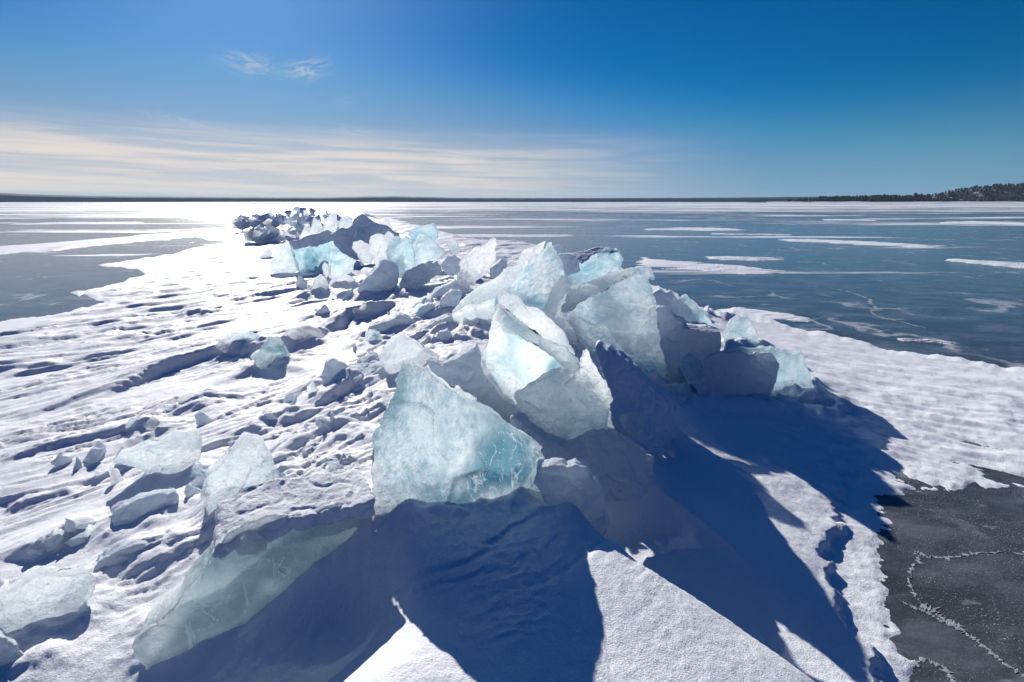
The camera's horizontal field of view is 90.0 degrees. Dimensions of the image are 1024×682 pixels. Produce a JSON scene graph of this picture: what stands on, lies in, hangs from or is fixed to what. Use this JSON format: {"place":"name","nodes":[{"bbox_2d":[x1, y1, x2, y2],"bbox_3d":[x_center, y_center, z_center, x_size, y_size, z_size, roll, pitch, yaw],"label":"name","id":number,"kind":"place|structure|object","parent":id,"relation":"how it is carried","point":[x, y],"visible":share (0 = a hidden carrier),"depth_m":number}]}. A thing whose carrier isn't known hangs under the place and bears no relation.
{"place":"outdoors","nodes":[
{"label":"outdoors","id":0,"kind":"place"},
{"bbox_2d":[0,193,931,201],"bbox_3d":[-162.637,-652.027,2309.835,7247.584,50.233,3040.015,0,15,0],"label":"hills","id":1,"kind":"structure","parent":0,"point":[8,197],"depth_m":3042.23},
{"bbox_2d":[0,212,1023,681],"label":"snow ground","id":2,"kind":"structure","parent":0,"point":[740,540],"depth_m":3.32},
{"bbox_2d":[0,628,24,665],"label":"snow lump","id":3,"kind":"object","parent":2,"relation":"on","point":[10,649],"visible":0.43,"depth_m":1.91},
{"bbox_2d":[26,540,45,554],"bbox_3d":[-2.474,1.079,2.664,0.074,0.067,0.048,-1,15,-5],"label":"ice shard","id":4,"kind":"object","parent":2,"relation":"on","point":[38,547],"visible":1,"depth_m":2.65},
{"bbox_2d":[0,565,95,633],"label":"ice chunk","id":5,"kind":"object","parent":2,"relation":"on","point":[33,594],"visible":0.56,"depth_m":2.13},
{"bbox_2d":[44,534,63,551],"bbox_3d":[-2.430,1.069,2.703,0.123,0.075,0.055,-25,-12,7],"label":"ice shard","id":6,"kind":"object","parent":2,"relation":"on","point":[53,542],"visible":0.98,"depth_m":2.68},
{"bbox_2d":[52,527,64,543],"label":"ice shard","id":7,"kind":"object","parent":2,"relation":"on","point":[56,530],"visible":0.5,"depth_m":2.75},
{"bbox_2d":[50,455,72,465],"bbox_3d":[-3.349,0.887,3.810,0.051,0.094,0.133,7,17,23],"label":"ice shard","id":8,"kind":"object","parent":2,"relation":"on","point":[59,460],"visible":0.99,"depth_m":3.79},
{"bbox_2d":[64,518,75,531],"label":"ice shard","id":9,"kind":"object","parent":2,"relation":"on","point":[70,525],"visible":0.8,"depth_m":2.75},
{"bbox_2d":[61,528,85,543],"bbox_3d":[-2.338,1.054,2.762,0.167,0.070,0.060,-5,16,-16],"label":"ice shard","id":10,"kind":"object","parent":2,"relation":"on","point":[67,535],"visible":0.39,"depth_m":2.75},
{"bbox_2d":[64,532,87,546],"bbox_3d":[-2.287,1.062,2.712,0.122,0.079,0.052,0,15,-1],"label":"ice shard","id":11,"kind":"object","parent":2,"relation":"on","point":[80,538],"visible":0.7,"depth_m":2.69},
{"bbox_2d":[73,457,82,470],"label":"ice shard","id":12,"kind":"object","parent":2,"relation":"on","point":[78,464],"visible":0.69,"depth_m":3.72},
{"bbox_2d":[76,521,96,528],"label":"ice shard","id":13,"kind":"object","parent":2,"relation":"on","point":[83,526],"visible":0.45,"depth_m":2.80},
{"bbox_2d":[83,524,95,536],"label":"ice shard","id":14,"kind":"object","parent":2,"relation":"on","point":[89,530],"visible":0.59,"depth_m":2.73},
{"bbox_2d":[83,447,103,462],"bbox_3d":[-3.130,0.866,3.827,0.170,0.135,0.072,3,16,11],"label":"ice shard","id":15,"kind":"object","parent":2,"relation":"on","point":[94,454],"visible":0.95,"depth_m":3.80},
{"bbox_2d":[93,463,109,474],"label":"ice shard","id":16,"kind":"object","parent":2,"relation":"on","point":[101,468],"visible":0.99,"depth_m":3.57},
{"bbox_2d":[109,467,123,484],"bbox_3d":[-2.668,0.930,3.445,0.064,0.163,0.106,-6,-12,2],"label":"ice shard","id":17,"kind":"object","parent":2,"relation":"on","point":[115,476],"visible":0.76,"depth_m":3.42},
{"bbox_2d":[94,538,152,569],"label":"snow block","id":18,"kind":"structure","parent":2,"relation":"on","point":[121,551],"depth_m":2.42},
{"bbox_2d":[110,487,178,525],"bbox_3d":[-2.034,0.950,2.849,0.316,0.205,0.294,-12,19,-37],"label":"ice chunk","id":19,"kind":"object","parent":2,"relation":"on","point":[131,509],"visible":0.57,"depth_m":2.81},
{"bbox_2d":[145,417,158,430],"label":"ice shard","id":20,"kind":"object","parent":2,"relation":"on","point":[151,423],"visible":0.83,"depth_m":4.24},
{"bbox_2d":[113,428,202,474],"bbox_3d":[-2.331,0.788,3.364,0.544,0.302,0.311,-6,16,-21],"label":"ice chunk","id":21,"kind":"object","parent":2,"relation":"on","point":[174,451],"visible":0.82,"depth_m":3.34},
{"bbox_2d":[176,392,198,402],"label":"ice chunk","id":22,"kind":"object","parent":2,"relation":"on","point":[183,398],"visible":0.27,"depth_m":4.78},
{"bbox_2d":[184,484,201,497],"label":"ice shard","id":23,"kind":"object","parent":2,"relation":"on","point":[190,490],"visible":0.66,"depth_m":2.93},
{"bbox_2d":[190,461,203,477],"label":"ice chunk","id":24,"kind":"object","parent":2,"relation":"on","point":[196,467],"visible":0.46,"depth_m":3.24},
{"bbox_2d":[190,476,205,485],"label":"ice shard","id":25,"kind":"object","parent":2,"relation":"on","point":[197,480],"visible":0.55,"depth_m":3.08},
{"bbox_2d":[195,410,213,425],"bbox_3d":[-2.578,0.658,4.277,0.082,0.158,0.104,-30,14,8],"label":"ice shard","id":26,"kind":"object","parent":2,"relation":"on","point":[202,418],"visible":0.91,"depth_m":4.25},
{"bbox_2d":[215,332,260,354],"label":"ice slab","id":27,"kind":"structure","parent":2,"relation":"on","point":[225,342],"depth_m":6.41},
{"bbox_2d":[200,432,280,514],"bbox_3d":[-1.404,0.812,2.775,0.498,0.618,0.398,-5,16,-17],"label":"ice chunk","id":28,"kind":"object","parent":2,"relation":"on","point":[246,459],"visible":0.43,"depth_m":2.68},
{"bbox_2d":[132,467,375,669],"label":"ice slab","id":29,"kind":"structure","parent":2,"relation":"on","point":[273,540],"depth_m":2.03},
{"bbox_2d":[260,233,268,242],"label":"ice chunk","id":30,"kind":"object","parent":2,"relation":"on","point":[265,236],"visible":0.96,"depth_m":25.05},
{"bbox_2d":[259,249,272,258],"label":"ice chunk","id":31,"kind":"object","parent":2,"relation":"on","point":[267,253],"visible":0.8,"depth_m":19.64},
{"bbox_2d":[250,335,290,368],"bbox_3d":[-2.687,0.167,5.736,0.446,0.438,0.283,-7,17,-24],"label":"ice chunk","id":32,"kind":"object","parent":2,"relation":"on","point":[269,351],"visible":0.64,"depth_m":5.68},
{"bbox_2d":[269,241,298,273],"bbox_3d":[-6.484,-2.339,14.548,0.797,0.955,0.676,-5,16,-18],"label":"ice chunk","id":33,"kind":"object","parent":2,"relation":"on","point":[283,260],"visible":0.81,"depth_m":14.38},
{"bbox_2d":[283,393,296,402],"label":"ice shard","id":34,"kind":"object","parent":2,"relation":"on","point":[289,397],"visible":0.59,"depth_m":4.50},
{"bbox_2d":[296,274,307,289],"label":"ice shard","id":35,"kind":"object","parent":2,"relation":"on","point":[301,282],"visible":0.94,"depth_m":11.31},
{"bbox_2d":[283,325,324,343],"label":"ice chunk","id":36,"kind":"object","parent":2,"relation":"on","point":[301,334],"visible":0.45,"depth_m":6.36},
{"bbox_2d":[299,225,311,238],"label":"ice slab","id":37,"kind":"structure","parent":2,"relation":"on","point":[305,232],"depth_m":15.73},
{"bbox_2d":[289,230,334,271],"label":"ice slab","id":38,"kind":"structure","parent":2,"relation":"on","point":[311,252],"depth_m":14.47},
{"bbox_2d":[307,381,318,393],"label":"ice shard","id":39,"kind":"object","parent":2,"relation":"on","point":[312,387],"visible":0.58,"depth_m":4.38},
{"bbox_2d":[309,218,323,233],"bbox_3d":[-6.421,-3.613,16.855,0.534,0.845,0.678,-6,16,-20],"label":"ice slab","id":40,"kind":"object","parent":2,"relation":"on","point":[316,227],"depth_m":16.70},
{"bbox_2d":[311,274,328,289],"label":"ice chunk","id":41,"kind":"object","parent":2,"relation":"on","point":[320,280],"visible":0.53,"depth_m":10.13},
{"bbox_2d":[315,305,329,314],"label":"snow lump","id":42,"kind":"object","parent":2,"relation":"on","point":[323,309],"visible":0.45,"depth_m":7.88},
{"bbox_2d":[322,263,330,278],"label":"ice chunk","id":43,"kind":"object","parent":2,"relation":"on","point":[326,268],"visible":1,"depth_m":9.82},
{"bbox_2d":[323,214,337,232],"bbox_3d":[-6.306,-4.012,17.818,0.496,0.781,0.572,-4,16,-14],"label":"ice slab","id":44,"kind":"object","parent":2,"relation":"on","point":[330,223],"depth_m":17.65},
{"bbox_2d":[322,358,347,384],"bbox_3d":[-1.598,0.318,4.630,0.227,0.322,0.280,-6,16,-20],"label":"snow lump","id":45,"kind":"object","parent":2,"relation":"on","point":[333,367],"visible":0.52,"depth_m":4.59},
{"bbox_2d":[327,461,343,472],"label":"snow block","id":46,"kind":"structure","parent":2,"relation":"on","point":[334,465],"depth_m":2.86},
{"bbox_2d":[328,246,355,277],"bbox_3d":[-3.328,-1.541,10.007,0.569,0.614,0.329,0,15,0],"label":"ice chunk","id":47,"kind":"object","parent":2,"relation":"on","point":[340,263],"visible":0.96,"depth_m":9.93},
{"bbox_2d":[329,274,354,284],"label":"ice chunk","id":48,"kind":"object","parent":2,"relation":"on","point":[347,278],"visible":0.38,"depth_m":10.49},
{"bbox_2d":[337,215,352,227],"bbox_3d":[-5.611,-3.928,17.332,0.649,0.692,0.515,0,15,0],"label":"ice slab","id":49,"kind":"object","parent":2,"relation":"on","point":[346,221],"depth_m":17.14},
{"bbox_2d":[352,240,372,263],"bbox_3d":[-3.262,-1.955,11.251,0.530,0.497,0.407,0,15,0],"label":"ice slab","id":50,"kind":"object","parent":2,"relation":"on","point":[360,248],"depth_m":11.11},
{"bbox_2d":[330,214,399,259],"bbox_3d":[-4.189,-3.019,14.761,1.929,1.263,1.173,-4,16,-14],"label":"snow mass","id":51,"kind":"object","parent":2,"relation":"on","point":[343,239],"visible":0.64,"depth_m":14.26},
{"bbox_2d":[354,228,365,241],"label":"ice chunk","id":52,"kind":"object","parent":51,"relation":"attached to","point":[360,234],"visible":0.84,"depth_m":13.88},
{"bbox_2d":[347,351,385,376],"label":"snow slab","id":53,"kind":"structure","parent":2,"relation":"on","point":[368,364],"depth_m":4.87},
{"bbox_2d":[364,329,380,340],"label":"ice shard","id":54,"kind":"object","parent":2,"relation":"on","point":[370,334],"visible":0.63,"depth_m":5.87},
{"bbox_2d":[358,258,398,292],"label":"snow block","id":55,"kind":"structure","parent":2,"relation":"on","point":[383,274],"depth_m":8.85},
{"bbox_2d":[369,231,393,265],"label":"ice slab","id":56,"kind":"structure","parent":2,"relation":"on","point":[378,244],"depth_m":9.94},
{"bbox_2d":[367,312,415,330],"bbox_3d":[-1.487,-0.154,6.240,0.709,0.331,0.454,-5,16,-19],"label":"snow lump","id":57,"kind":"object","parent":2,"relation":"on","point":[396,319],"visible":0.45,"depth_m":6.18},
{"bbox_2d":[385,236,414,277],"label":"ice slab","id":58,"kind":"structure","parent":2,"relation":"on","point":[400,252],"depth_m":9.29},
{"bbox_2d":[378,333,440,373],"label":"ice slab","id":59,"kind":"structure","parent":2,"relation":"on","point":[399,349],"depth_m":4.53},
{"bbox_2d":[399,260,441,288],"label":"snow block","id":60,"kind":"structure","parent":2,"relation":"on","point":[419,275],"depth_m":8.70},
{"bbox_2d":[408,223,437,244],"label":"ice slab","id":61,"kind":"structure","parent":2,"relation":"on","point":[430,231],"depth_m":12.28},
{"bbox_2d":[412,302,434,316],"bbox_3d":[-1.133,-0.301,6.606,0.311,0.382,0.377,0,15,0],"label":"snow lump","id":62,"kind":"object","parent":2,"relation":"on","point":[425,308],"visible":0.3,"depth_m":6.50},
{"bbox_2d":[413,233,446,266],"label":"ice slab","id":63,"kind":"structure","parent":2,"relation":"on","point":[425,248],"depth_m":9.48},
{"bbox_2d":[426,357,443,378],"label":"snow block","id":64,"kind":"structure","parent":2,"relation":"on","point":[435,366],"depth_m":3.97},
{"bbox_2d":[414,279,462,301],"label":"snow block","id":65,"kind":"structure","parent":2,"relation":"on","point":[442,290],"depth_m":7.32},
{"bbox_2d":[423,313,453,329],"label":"snow block","id":66,"kind":"structure","parent":2,"relation":"on","point":[443,318],"depth_m":5.84},
{"bbox_2d":[436,328,452,340],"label":"snow lump","id":67,"kind":"object","parent":2,"relation":"on","point":[444,335],"visible":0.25,"depth_m":5.22},
{"bbox_2d":[434,289,461,308],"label":"snow block","id":68,"kind":"structure","parent":2,"relation":"on","point":[451,297],"depth_m":6.50},
{"bbox_2d":[440,255,460,275],"bbox_3d":[-0.992,-1.237,8.320,0.354,0.340,0.399,0,15,0],"label":"snow lump","id":69,"kind":"object","parent":2,"relation":"on","point":[449,265],"visible":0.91,"depth_m":8.18},
{"bbox_2d":[446,237,460,254],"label":"ice chunk","id":70,"kind":"object","parent":2,"relation":"on","point":[453,245],"visible":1,"depth_m":10.90},
{"bbox_2d":[371,360,544,516],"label":"ice slab","id":71,"kind":"structure","parent":2,"relation":"on","point":[436,438],"depth_m":2.42},
{"bbox_2d":[457,237,496,291],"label":"ice slab","id":72,"kind":"structure","parent":2,"relation":"on","point":[475,263],"depth_m":7.72},
{"bbox_2d":[443,342,515,423],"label":"snow block","id":73,"kind":"structure","parent":2,"relation":"on","point":[462,369],"depth_m":3.71},
{"bbox_2d":[451,260,528,323],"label":"ice slab","id":74,"kind":"structure","parent":2,"relation":"on","point":[478,302],"depth_m":5.97},
{"bbox_2d":[489,258,506,279],"bbox_3d":[-0.192,-1.011,7.293,0.254,0.309,0.315,0,15,0],"label":"snow lump","id":75,"kind":"object","parent":2,"relation":"on","point":[498,267],"visible":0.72,"depth_m":7.20},
{"bbox_2d":[506,241,545,266],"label":"ice slab","id":76,"kind":"structure","parent":2,"relation":"on","point":[530,254],"depth_m":7.21},
{"bbox_2d":[495,242,564,310],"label":"ice slab","id":77,"kind":"structure","parent":2,"relation":"on","point":[533,285],"depth_m":5.89},
{"bbox_2d":[481,304,579,404],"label":"ice slab","id":78,"kind":"structure","parent":2,"relation":"on","point":[517,354],"depth_m":3.62},
{"bbox_2d":[497,287,574,354],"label":"ice slab","id":79,"kind":"structure","parent":78,"relation":"on","point":[541,323],"depth_m":4.58},
{"bbox_2d":[553,244,566,254],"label":"snow lump","id":80,"kind":"object","parent":2,"relation":"on","point":[558,248],"visible":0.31,"depth_m":6.85},
{"bbox_2d":[542,275,582,346],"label":"ice slab","id":81,"kind":"structure","parent":2,"relation":"on","point":[563,287],"depth_m":5.68},
{"bbox_2d":[514,349,612,439],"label":"ice slab","id":82,"kind":"structure","parent":2,"relation":"on","point":[563,402],"depth_m":3.38},
{"bbox_2d":[558,253,579,275],"bbox_3d":[0.732,-1.005,6.675,0.413,0.285,0.212,-5,16,-17],"label":"snow lump","id":83,"kind":"object","parent":2,"relation":"on","point":[570,264],"visible":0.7,"depth_m":6.59},
{"bbox_2d":[533,457,609,535],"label":"snow block","id":84,"kind":"structure","parent":2,"relation":"on","point":[574,481],"depth_m":2.56},
{"bbox_2d":[510,411,654,502],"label":"snow block","id":85,"kind":"structure","parent":2,"relation":"on","point":[621,463],"depth_m":3.26},
{"bbox_2d":[568,247,622,283],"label":"ice slab","id":86,"kind":"structure","parent":2,"relation":"on","point":[595,262],"depth_m":7.05},
{"bbox_2d":[561,266,666,377],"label":"ice slab","id":87,"kind":"structure","parent":2,"relation":"on","point":[616,309],"depth_m":5.81},
{"bbox_2d":[620,412,643,438],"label":"ice chunk","id":88,"kind":"object","parent":2,"relation":"on","point":[632,424],"visible":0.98,"depth_m":3.64},
{"bbox_2d":[593,340,679,460],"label":"ice slab","id":89,"kind":"structure","parent":2,"relation":"on","point":[633,387],"depth_m":4.01},
{"bbox_2d":[653,288,689,321],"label":"snow block","id":90,"kind":"structure","parent":2,"relation":"on","point":[668,299],"depth_m":6.16},
{"bbox_2d":[668,381,692,397],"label":"ice chunk","id":91,"kind":"object","parent":2,"relation":"on","point":[682,389],"visible":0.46,"depth_m":5.06},
{"bbox_2d":[677,368,695,391],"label":"ice chunk","id":92,"kind":"object","parent":2,"relation":"on","point":[681,377],"visible":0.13,"depth_m":5.31},
{"bbox_2d":[655,305,720,381],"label":"snow block","id":93,"kind":"structure","parent":2,"relation":"on","point":[680,336],"depth_m":5.40},
{"bbox_2d":[678,353,704,384],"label":"ice chunk","id":94,"kind":"object","parent":2,"relation":"on","point":[691,367],"visible":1,"depth_m":5.13},
{"bbox_2d":[678,294,718,329],"bbox_3d":[2.235,-0.288,6.126,0.540,0.536,0.204,0,15,0],"label":"ice chunk","id":95,"kind":"object","parent":2,"relation":"on","point":[689,307],"visible":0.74,"depth_m":6.06},
{"bbox_2d":[723,315,758,342],"bbox_3d":[3.381,-0.072,7.530,0.661,0.600,0.296,-3,15,-10],"label":"ice chunk","id":96,"kind":"object","parent":2,"relation":"on","point":[737,326],"visible":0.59,"depth_m":7.46},
{"bbox_2d":[693,337,813,396],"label":"ice block","id":97,"kind":"structure","parent":2,"relation":"on","point":[740,366],"depth_m":5.38},
{"bbox_2d":[738,393,770,400],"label":"snow lump","id":98,"kind":"object","parent":2,"relation":"on","point":[759,396],"visible":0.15,"depth_m":5.33},
{"bbox_2d":[771,393,800,401],"bbox_3d":[2.883,0.683,5.376,0.531,0.215,0.252,-3,15,-10],"label":"snow lump","id":99,"kind":"object","parent":2,"relation":"on","point":[793,396],"visible":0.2,"depth_m":5.40},
{"bbox_2d":[799,389,833,406],"bbox_3d":[3.249,0.675,5.406,0.477,0.262,0.355,-9,17,-29],"label":"snow lump","id":100,"kind":"object","parent":2,"relation":"on","point":[813,396],"visible":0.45,"depth_m":5.42},
{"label":"snow block","id":101,"kind":"object","parent":2,"relation":"on","visible":0},
{"bbox_2d":[319,416,332,431],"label":"ice shard","id":102,"kind":"object","parent":101,"relation":"on","point":[325,422],"visible":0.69,"depth_m":3.47},
{"bbox_2d":[0,202,1023,681],"bbox_3d":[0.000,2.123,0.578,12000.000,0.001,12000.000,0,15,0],"label":"lake ice","id":103,"kind":"structure","parent":0,"point":[974,312],"depth_m":15.39},
{"bbox_2d":[13,222,143,224],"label":"snow drift","id":104,"kind":"object","parent":103,"relation":"on","point":[76,223],"visible":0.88,"depth_m":53.41},
{"bbox_2d":[24,232,198,251],"bbox_3d":[-22.820,-6.251,31.302,5.700,0.175,19.519,0,15,0],"label":"snow drift","id":105,"kind":"object","parent":103,"relation":"on","point":[117,241],"visible":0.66,"depth_m":28.51},
{"bbox_2d":[454,234,572,236],"bbox_3d":[-0.140,-7.105,34.451,9.771,0.160,4.201,0,15,0],"label":"snow drift","id":106,"kind":"object","parent":103,"relation":"on","point":[504,235],"visible":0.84,"depth_m":33.85},
{"bbox_2d":[643,227,739,230],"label":"snow drift","id":107,"kind":"object","parent":103,"relation":"on","point":[702,229],"visible":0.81,"depth_m":41.38},
{"bbox_2d":[636,257,783,273],"bbox_3d":[6.287,-2.712,18.322,3.435,0.149,6.816,-13,20,-40],"label":"snow drift","id":108,"kind":"object","parent":103,"relation":"on","point":[690,265],"visible":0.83,"depth_m":17.55},
{"bbox_2d":[707,256,783,260],"bbox_3d":[9.350,-3.295,20.469,3.489,0.118,2.115,4,16,13],"label":"snow drift","id":109,"kind":"object","parent":103,"relation":"on","point":[741,258],"visible":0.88,"depth_m":20.30},
{"bbox_2d":[711,233,791,234],"bbox_3d":[16.688,-7.412,35.595,6.055,0.130,1.973,4,16,15],"label":"snow drift","id":110,"kind":"object","parent":103,"relation":"on","point":[749,234],"visible":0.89,"depth_m":35.32},
{"bbox_2d":[716,307,810,321],"bbox_3d":[5.153,-0.566,10.452,1.959,0.064,1.244,8,17,28],"label":"snow drift","id":111,"kind":"object","parent":103,"relation":"on","point":[777,315],"visible":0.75,"depth_m":10.26},
{"bbox_2d":[781,239,940,248],"bbox_3d":[19.173,-5.472,28.450,4.251,0.155,8.750,-13,20,-40],"label":"snow drift","id":112,"kind":"object","parent":103,"relation":"on","point":[877,243],"visible":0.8,"depth_m":27.76},
{"bbox_2d":[837,289,924,327],"bbox_3d":[7.926,-0.823,11.395,0.544,0.002,4.602,5,16,18],"label":"ice crack","id":113,"kind":"object","parent":103,"relation":"on","point":[870,301],"visible":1,"depth_m":10.97},
{"bbox_2d":[897,338,954,344],"bbox_3d":[6.770,-0.011,8.408,0.964,0.054,0.444,6,16,21],"label":"snow drift","id":114,"kind":"object","parent":103,"relation":"on","point":[925,340],"visible":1,"depth_m":8.35},
{"bbox_2d":[911,657,956,681],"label":"ice crack","id":115,"kind":"object","parent":103,"relation":"on","point":[922,659],"visible":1,"depth_m":2.51},
{"bbox_2d":[917,603,967,632],"bbox_3d":[2.361,1.514,2.807,0.143,0.002,0.215,0,15,0],"label":"ice crack","id":116,"kind":"object","parent":103,"relation":"on","point":[954,624],"visible":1,"depth_m":2.81},
{"bbox_2d":[902,601,1023,676],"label":"ice crack","id":117,"kind":"object","parent":103,"relation":"on","point":[977,641],"visible":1,"depth_m":2.66},
{"bbox_2d":[907,551,1023,602],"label":"ice crack","id":118,"kind":"object","parent":103,"relation":"on","point":[920,562],"visible":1,"depth_m":3.28},
{"bbox_2d":[941,221,1023,224],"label":"snow drift","id":119,"kind":"object","parent":103,"relation":"on","point":[989,222],"visible":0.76,"depth_m":53.79},
{"bbox_2d":[945,258,1023,268],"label":"snow drift","id":120,"kind":"object","parent":103,"relation":"on","point":[1009,264],"visible":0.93,"depth_m":18.81},
{"bbox_2d":[0,0,1023,197],"label":"sky","id":121,"kind":"structure","parent":0,"point":[175,98]},
{"bbox_2d":[747,184,1023,202],"bbox_3d":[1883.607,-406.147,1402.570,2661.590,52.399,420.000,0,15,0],"label":"headland","id":122,"kind":"structure","parent":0,"point":[987,197],"depth_m":1293.21},
{"bbox_2d":[786,183,1023,201],"bbox_3d":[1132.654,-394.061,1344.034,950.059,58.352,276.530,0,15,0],"label":"forest","id":123,"kind":"object","parent":122,"relation":"on","point":[890,198],"visible":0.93,"depth_m":1280.66},
{"bbox_2d":[767,201,1023,202],"bbox_3d":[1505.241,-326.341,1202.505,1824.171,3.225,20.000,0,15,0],"label":"shore","id":124,"kind":"structure","parent":0,"point":[898,202],"depth_m":1195.30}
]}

